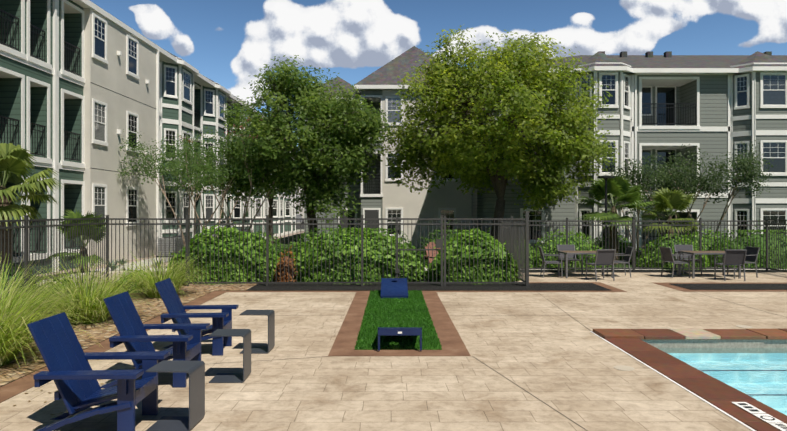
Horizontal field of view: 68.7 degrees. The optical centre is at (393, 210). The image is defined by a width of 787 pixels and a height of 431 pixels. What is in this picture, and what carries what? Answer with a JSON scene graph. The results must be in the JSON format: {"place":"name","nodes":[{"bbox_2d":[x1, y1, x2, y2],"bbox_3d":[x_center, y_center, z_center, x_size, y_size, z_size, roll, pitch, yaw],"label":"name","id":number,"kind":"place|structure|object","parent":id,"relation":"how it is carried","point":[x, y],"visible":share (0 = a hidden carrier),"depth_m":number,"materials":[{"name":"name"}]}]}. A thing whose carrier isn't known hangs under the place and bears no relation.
{"place":"outdoors","nodes":[
{"label":"outdoors","id":0,"kind":"place"},
{"bbox_2d":[0,283,255,385],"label":"mulch bed","id":1,"kind":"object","parent":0,"point":[11,371],"depth_m":9.50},
{"bbox_2d":[24,268,84,315],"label":"ornamental grass","id":2,"kind":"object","parent":1,"relation":"on","point":[54,279],"depth_m":11.05,"materials":[{"name":"green plant"}]},
{"bbox_2d":[0,248,214,366],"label":"ornamental grass plants","id":3,"kind":"object","parent":1,"relation":"on","point":[83,304],"visible":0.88,"depth_m":9.54,"materials":[{"name":"plant"}]},
{"bbox_2d":[113,262,153,292],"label":"ornamental grass","id":4,"kind":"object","parent":1,"relation":"on","point":[127,288],"depth_m":13.71,"materials":[{"name":"green plant"}]},
{"bbox_2d":[36,231,303,281],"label":"pink yard gravel","id":5,"kind":"structure","parent":0,"point":[150,266],"depth_m":20.87,"materials":[{"name":"pink gravel"}]},
{"bbox_2d":[0,257,37,296],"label":"shrub","id":6,"kind":"object","parent":5,"relation":"on","point":[10,265],"depth_m":12.35,"materials":[{"name":"green plant"}]},
{"bbox_2d":[0,143,67,269],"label":"palm","id":7,"kind":"object","parent":5,"relation":"on","point":[15,160],"depth_m":14.80,"materials":[{"name":"green plant"}]},
{"bbox_2d":[159,137,272,236],"bbox_3d":[-8.372,-0.660,27.808,5.868,5.266,6.894,0,0,0],"label":"crepe myrtle","id":8,"kind":"object","parent":5,"relation":"on","point":[170,179],"depth_m":26.44,"materials":[{"name":"green plant"}]},
{"bbox_2d":[166,222,279,284],"bbox_3d":[-4.669,1.155,16.283,3.410,1.720,2.341,0,0,0],"label":"shrub","id":9,"kind":"object","parent":5,"relation":"on","point":[233,250],"depth_m":15.59,"materials":[{"name":"green plant"}]},
{"bbox_2d":[296,214,303,222],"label":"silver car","id":10,"kind":"object","parent":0,"point":[298,216],"visible":0.29,"depth_m":83.66,"materials":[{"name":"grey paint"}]},
{"bbox_2d":[0,229,733,402],"bbox_3d":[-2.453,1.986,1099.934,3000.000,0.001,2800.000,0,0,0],"label":"terrain","id":11,"kind":"structure","parent":0,"point":[295,237],"depth_m":14.33,"materials":[{"name":"brown soil"}]},
{"bbox_2d":[0,0,295,274],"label":"building","id":12,"kind":"structure","parent":11,"relation":"on","point":[84,84],"depth_m":20.81,"materials":[{"name":"beige paint"}]},
{"bbox_2d":[36,270,273,285],"bbox_3d":[-7.426,1.820,14.335,4.117,0.292,8.351,0,0,38],"label":"stone edging rock","id":13,"kind":"object","parent":11,"relation":"on","point":[117,274],"visible":0.08,"depth_m":16.12,"materials":[{"name":"stone"}]},
{"bbox_2d":[117,128,266,246],"bbox_3d":[-7.905,-0.626,22.683,6.432,5.197,5.762,0,0,0],"label":"crepe myrtle","id":14,"kind":"object","parent":11,"relation":"on","point":[156,168],"depth_m":22.14,"materials":[{"name":"green plant"}]},
{"bbox_2d":[171,116,305,232],"bbox_3d":[-5.815,-0.765,23.252,5.244,5.473,6.500,0,0,0],"label":"crepe myrtle","id":15,"kind":"object","parent":11,"relation":"on","point":[204,149],"depth_m":21.69,"materials":[{"name":"green plant"}]},
{"bbox_2d":[248,227,285,256],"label":"hedge","id":16,"kind":"object","parent":11,"relation":"on","point":[278,244],"depth_m":21.38,"materials":[{"name":"green plant"}]},
{"bbox_2d":[244,133,299,243],"bbox_3d":[-7.195,-1.643,34.432,5.167,7.298,5.588,0,0,0],"label":"tree","id":17,"kind":"object","parent":11,"relation":"on","point":[270,211],"depth_m":34.30,"materials":[{"name":"green plant"}]},
{"bbox_2d":[274,245,297,281],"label":"copper shrub","id":18,"kind":"object","parent":11,"relation":"on","point":[282,261],"depth_m":15.55,"materials":[{"name":"brown plant"}]},
{"bbox_2d":[201,55,395,237],"bbox_3d":[-3.941,-2.273,23.693,8.091,8.558,7.802,0,0,0],"label":"oak tree","id":19,"kind":"object","parent":11,"relation":"on","point":[357,142],"depth_m":22.28,"materials":[{"name":"green plant"}]},
{"bbox_2d":[296,189,303,217],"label":"building","id":20,"kind":"structure","parent":11,"relation":"on","point":[302,212],"depth_m":91.91,"materials":[{"name":"grey"}]},
{"bbox_2d":[277,220,422,262],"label":"hedge","id":21,"kind":"object","parent":11,"relation":"on","point":[409,246],"depth_m":20.88,"materials":[{"name":"green plant"}]},
{"bbox_2d":[290,225,426,284],"bbox_3d":[-1.147,1.188,16.321,4.310,1.652,2.568,0,0,0],"label":"shrub","id":22,"kind":"object","parent":11,"relation":"on","point":[377,271],"depth_m":15.65,"materials":[{"name":"green plant"}]},
{"bbox_2d":[304,46,483,247],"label":"building","id":23,"kind":"structure","parent":11,"relation":"on","point":[378,195],"depth_m":30.69,"materials":[{"name":"grey paint"}]},
{"bbox_2d":[423,242,440,273],"bbox_3d":[1.398,1.490,17.572,0.820,1.021,1.047,0,0,-30],"label":"adirondack chair wood","id":24,"kind":"object","parent":11,"relation":"on","point":[430,253],"visible":0.08,"depth_m":17.75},
{"bbox_2d":[416,220,485,266],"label":"hedge","id":25,"kind":"object","parent":11,"relation":"on","point":[438,230],"depth_m":20.37,"materials":[{"name":"green plant"}]},
{"bbox_2d":[423,228,519,284],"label":"shrub","id":26,"kind":"object","parent":11,"relation":"on","point":[451,245],"depth_m":15.63,"materials":[{"name":"green plant"}]},
{"bbox_2d":[374,25,621,240],"bbox_3d":[4.046,-2.564,22.613,9.605,9.140,9.978,0,0,0],"label":"oak tree","id":27,"kind":"object","parent":11,"relation":"on","point":[565,151],"depth_m":21.33,"materials":[{"name":"green plant"}]},
{"bbox_2d":[247,270,786,289],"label":"dark gravel mulch","id":28,"kind":"object","parent":11,"relation":"on","point":[561,286],"depth_m":14.75,"materials":[{"name":"grey gravel"}]},
{"bbox_2d":[509,240,537,267],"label":"shrub","id":29,"kind":"object","parent":11,"relation":"on","point":[530,256],"depth_m":19.78,"materials":[{"name":"green plant"}]},
{"bbox_2d":[531,226,610,269],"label":"shrub","id":30,"kind":"object","parent":11,"relation":"on","point":[587,240],"depth_m":19.50,"materials":[{"name":"green plant"}]},
{"bbox_2d":[597,175,614,265],"bbox_3d":[7.583,0.351,20.552,0.600,3.210,0.600,0,0,0],"label":"lamp post","id":31,"kind":"object","parent":11,"relation":"on","point":[605,177],"visible":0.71,"depth_m":20.51,"materials":[{"name":"black metal"}]},
{"bbox_2d":[591,233,640,261],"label":"shrub","id":32,"kind":"object","parent":11,"relation":"on","point":[598,241],"depth_m":22.21,"materials":[{"name":"green plant"}]},
{"bbox_2d":[575,175,660,263],"bbox_3d":[8.168,0.300,21.131,3.068,3.320,2.778,0,0,0],"label":"palm","id":33,"kind":"object","parent":11,"relation":"on","point":[622,189],"depth_m":20.85,"materials":[{"name":"green plant"}]},
{"bbox_2d":[470,51,786,251],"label":"building","id":34,"kind":"structure","parent":11,"relation":"on","point":[668,102],"depth_m":26.02,"materials":[{"name":"grey paint"}]},
{"bbox_2d":[589,167,697,257],"bbox_3d":[10.738,0.006,24.236,4.217,3.934,4.837,0,0,0],"label":"crepe myrtle","id":35,"kind":"object","parent":11,"relation":"on","point":[658,186],"depth_m":23.29,"materials":[{"name":"green plant"}]},
{"bbox_2d":[636,188,703,239],"bbox_3d":[10.061,0.531,20.984,2.545,2.865,2.605,0,0,0],"label":"palm","id":36,"kind":"object","parent":11,"relation":"on","point":[678,200],"depth_m":20.73,"materials":[{"name":"green plant"}]},
{"bbox_2d":[636,231,708,269],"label":"shrub","id":37,"kind":"object","parent":11,"relation":"on","point":[642,259],"depth_m":19.62,"materials":[{"name":"green plant"}]},
{"bbox_2d":[611,148,741,240],"bbox_3d":[11.536,-0.213,23.545,5.164,4.368,5.244,0,0,0],"label":"crepe myrtle","id":38,"kind":"object","parent":11,"relation":"on","point":[703,182],"depth_m":22.79,"materials":[{"name":"green plant"}]},
{"bbox_2d":[640,140,775,234],"bbox_3d":[12.712,-0.480,23.747,5.143,4.899,4.822,0,0,0],"label":"crepe myrtle","id":39,"kind":"object","parent":11,"relation":"on","point":[749,171],"depth_m":22.83,"materials":[{"name":"green plant"}]},
{"bbox_2d":[679,226,738,263],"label":"shrub","id":40,"kind":"object","parent":11,"relation":"on","point":[697,234],"depth_m":21.21,"materials":[{"name":"green plant"}]},
{"bbox_2d":[705,222,786,268],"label":"shrub","id":41,"kind":"object","parent":11,"relation":"on","point":[753,231],"depth_m":19.84,"materials":[{"name":"green plant"}]},
{"bbox_2d":[0,272,786,430],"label":"deck paving","id":42,"kind":"structure","parent":0,"point":[542,348],"depth_m":7.00,"materials":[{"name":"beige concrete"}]},
{"bbox_2d":[27,312,169,430],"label":"adirondack chair","id":43,"kind":"object","parent":42,"relation":"on","point":[72,374],"visible":1,"depth_m":5.09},
{"bbox_2d":[100,291,209,387],"bbox_3d":[-2.761,1.484,6.642,1.047,1.033,0.820,0,0,-1],"label":"adirondack chair","id":44,"kind":"object","parent":42,"relation":"on","point":[131,327],"visible":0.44,"depth_m":6.50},
{"bbox_2d":[145,360,204,430],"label":"side table","id":45,"kind":"object","parent":42,"relation":"on","point":[195,370],"visible":0.98,"depth_m":5.23,"materials":[{"name":"grey metal"}]},
{"bbox_2d":[155,278,238,355],"bbox_3d":[-2.774,1.484,8.027,1.047,1.033,0.820,0,0,-4],"label":"adirondack chair","id":46,"kind":"object","parent":42,"relation":"on","point":[176,309],"visible":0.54,"depth_m":7.85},
{"bbox_2d":[209,329,250,382],"bbox_3d":[-1.899,1.686,6.713,0.400,0.540,0.360,0,0,-1],"label":"side table","id":47,"kind":"object","parent":42,"relation":"on","point":[245,334],"visible":0.98,"depth_m":6.67,"materials":[{"name":"grey metal"}]},
{"bbox_2d":[240,310,274,353],"bbox_3d":[-1.902,1.686,8.053,0.400,0.540,0.360,0,0,1],"label":"side table","id":48,"kind":"object","parent":42,"relation":"on","point":[270,314],"visible":1,"depth_m":8.01,"materials":[{"name":"grey metal"}]},
{"bbox_2d":[13,291,612,414],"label":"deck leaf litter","id":49,"kind":"object","parent":42,"relation":"on","point":[162,350],"visible":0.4,"depth_m":6.95,"materials":[{"name":"brown plant"}]},
{"bbox_2d":[0,211,786,292],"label":"pool fence pickets","id":50,"kind":"object","parent":42,"relation":"on","point":[516,225],"visible":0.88,"depth_m":14.82,"materials":[{"name":"grey metal"}]},
{"bbox_2d":[355,292,441,349],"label":"turf grass","id":51,"kind":"structure","parent":42,"relation":"on","point":[390,348],"depth_m":8.33,"materials":[{"name":"green plant"}]},
{"bbox_2d":[380,278,407,298],"bbox_3d":[0.018,1.771,13.248,0.610,0.328,1.223,0,0,0],"label":"cornhole board","id":52,"kind":"object","parent":51,"relation":"on","point":[393,287],"visible":0.9,"depth_m":13.10,"materials":[{"name":"blue wood"}]},
{"bbox_2d":[354,289,441,348],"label":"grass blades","id":53,"kind":"object","parent":51,"relation":"on","point":[393,308],"depth_m":10.03,"materials":[{"name":"green plant"}]},
{"bbox_2d":[378,327,421,350],"bbox_3d":[0.087,1.771,8.566,0.610,0.328,1.223,0,0,0],"label":"cornhole board","id":54,"kind":"object","parent":51,"relation":"on","point":[392,331],"visible":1,"depth_m":7.96,"materials":[{"name":"blue wood"}]},
{"bbox_2d":[538,246,562,277],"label":"dining chair","id":55,"kind":"object","parent":42,"relation":"on","point":[558,262],"visible":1,"depth_m":16.81,"materials":[{"name":"silver metal"}]},
{"bbox_2d":[557,244,582,274],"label":"dining chair","id":56,"kind":"object","parent":42,"relation":"on","point":[566,247],"visible":0.71,"depth_m":18.13,"materials":[{"name":"silver metal"}]},
{"bbox_2d":[557,251,612,277],"bbox_3d":[5.690,1.586,17.098,1.400,0.740,0.860,0,0,0],"label":"dining table","id":57,"kind":"object","parent":42,"relation":"on","point":[577,252],"visible":0.52,"depth_m":16.75,"materials":[{"name":"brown metal"}]},
{"bbox_2d":[585,249,615,280],"bbox_3d":[5.850,1.515,16.277,0.585,0.886,0.644,0,0,-11],"label":"dining chair","id":58,"kind":"object","parent":42,"relation":"on","point":[603,257],"visible":1,"depth_m":16.05,"materials":[{"name":"silver metal"}]},
{"bbox_2d":[607,246,633,277],"bbox_3d":[6.732,1.515,17.145,0.644,0.886,0.585,0,0,7],"label":"dining chair","id":59,"kind":"object","parent":42,"relation":"on","point":[628,253],"visible":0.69,"depth_m":17.02,"materials":[{"name":"silver metal"}]},
{"bbox_2d":[590,331,755,430],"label":"pool caulk line","id":60,"kind":"object","parent":42,"relation":"on","point":[680,385],"visible":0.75,"depth_m":6.33,"materials":[{"name":"white"}]},
{"bbox_2d":[659,247,689,277],"bbox_3d":[8.299,1.515,16.999,0.644,0.886,0.585,0,0,-6],"label":"dining chair","id":61,"kind":"object","parent":42,"relation":"on","point":[667,255],"visible":1,"depth_m":16.91,"materials":[{"name":"silver metal"}]},
{"bbox_2d":[614,325,752,370],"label":"pool skimmer lids","id":62,"kind":"object","parent":42,"relation":"on","point":[623,368],"visible":0.94,"depth_m":7.16,"materials":[{"name":"beige plastic"}]},
{"bbox_2d":[674,245,701,274],"bbox_3d":[9.140,1.515,17.877,0.585,0.886,0.644,0,0,2],"label":"dining chair","id":63,"kind":"object","parent":42,"relation":"on","point":[677,248],"visible":0.69,"depth_m":18.11,"materials":[{"name":"silver metal"}]},
{"bbox_2d":[593,329,786,430],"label":"pool coping","id":64,"kind":"object","parent":42,"relation":"on","point":[719,394],"visible":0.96,"depth_m":7.36,"materials":[{"name":"brown brick"}]},
{"bbox_2d":[642,340,786,415],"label":"pool basin","id":65,"kind":"object","parent":64,"relation":"in","point":[668,345],"depth_m":8.79,"materials":[{"name":"paint"}]},
{"bbox_2d":[732,402,786,430],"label":"pool depth markers","id":66,"kind":"object","parent":64,"relation":"on","point":[771,420],"visible":0.96,"depth_m":5.41,"materials":[{"name":"white tile"}]},
{"bbox_2d":[678,251,740,277],"bbox_3d":[9.340,1.586,17.055,1.400,0.740,0.860,0,0,0],"label":"dining table","id":67,"kind":"object","parent":42,"relation":"on","point":[694,253],"visible":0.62,"depth_m":16.67,"materials":[{"name":"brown metal"}]},
{"bbox_2d":[714,249,746,280],"bbox_3d":[9.490,1.515,16.234,0.585,0.886,0.644,0,0,3],"label":"dining chair","id":68,"kind":"object","parent":42,"relation":"on","point":[734,257],"visible":1,"depth_m":16.00,"materials":[{"name":"silver metal"}]},
{"bbox_2d":[727,246,759,277],"bbox_3d":[10.382,1.515,17.110,0.644,0.886,0.585,0,0,-4],"label":"dining chair","id":69,"kind":"object","parent":42,"relation":"on","point":[752,254],"visible":0.48,"depth_m":17.02,"materials":[{"name":"silver metal"}]},
{"bbox_2d":[0,282,786,402],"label":"brick border","id":70,"kind":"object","parent":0,"point":[451,343],"depth_m":9.54,"materials":[{"name":"brown brick"}]},
{"bbox_2d":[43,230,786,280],"bbox_3d":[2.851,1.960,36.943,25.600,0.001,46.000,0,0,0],"label":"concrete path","id":71,"kind":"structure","parent":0,"point":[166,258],"depth_m":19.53,"materials":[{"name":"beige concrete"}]},
{"bbox_2d":[46,210,105,272],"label":"shrub","id":72,"kind":"object","parent":71,"relation":"on","point":[71,214],"depth_m":16.94,"materials":[{"name":"green plant"}]},
{"bbox_2d":[105,259,161,270],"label":"agave plants","id":73,"kind":"object","parent":71,"relation":"on","point":[113,265],"visible":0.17,"depth_m":18.82,"materials":[{"name":"green plant"}]},
{"bbox_2d":[157,237,180,256],"bbox_3d":[-9.524,1.541,24.518,0.800,0.830,0.800,0,0,0],"label":"ac unit","id":74,"kind":"object","parent":71,"relation":"on","point":[163,245],"visible":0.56,"depth_m":24.16,"materials":[{"name":"grey metal"}]},
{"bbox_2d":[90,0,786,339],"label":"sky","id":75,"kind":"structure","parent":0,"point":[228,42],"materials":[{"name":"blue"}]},
{"bbox_2d":[659,348,786,414],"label":"pool water","id":76,"kind":"structure","parent":0,"point":[754,371],"depth_m":7.75,"materials":[{"name":"blue liquid"}]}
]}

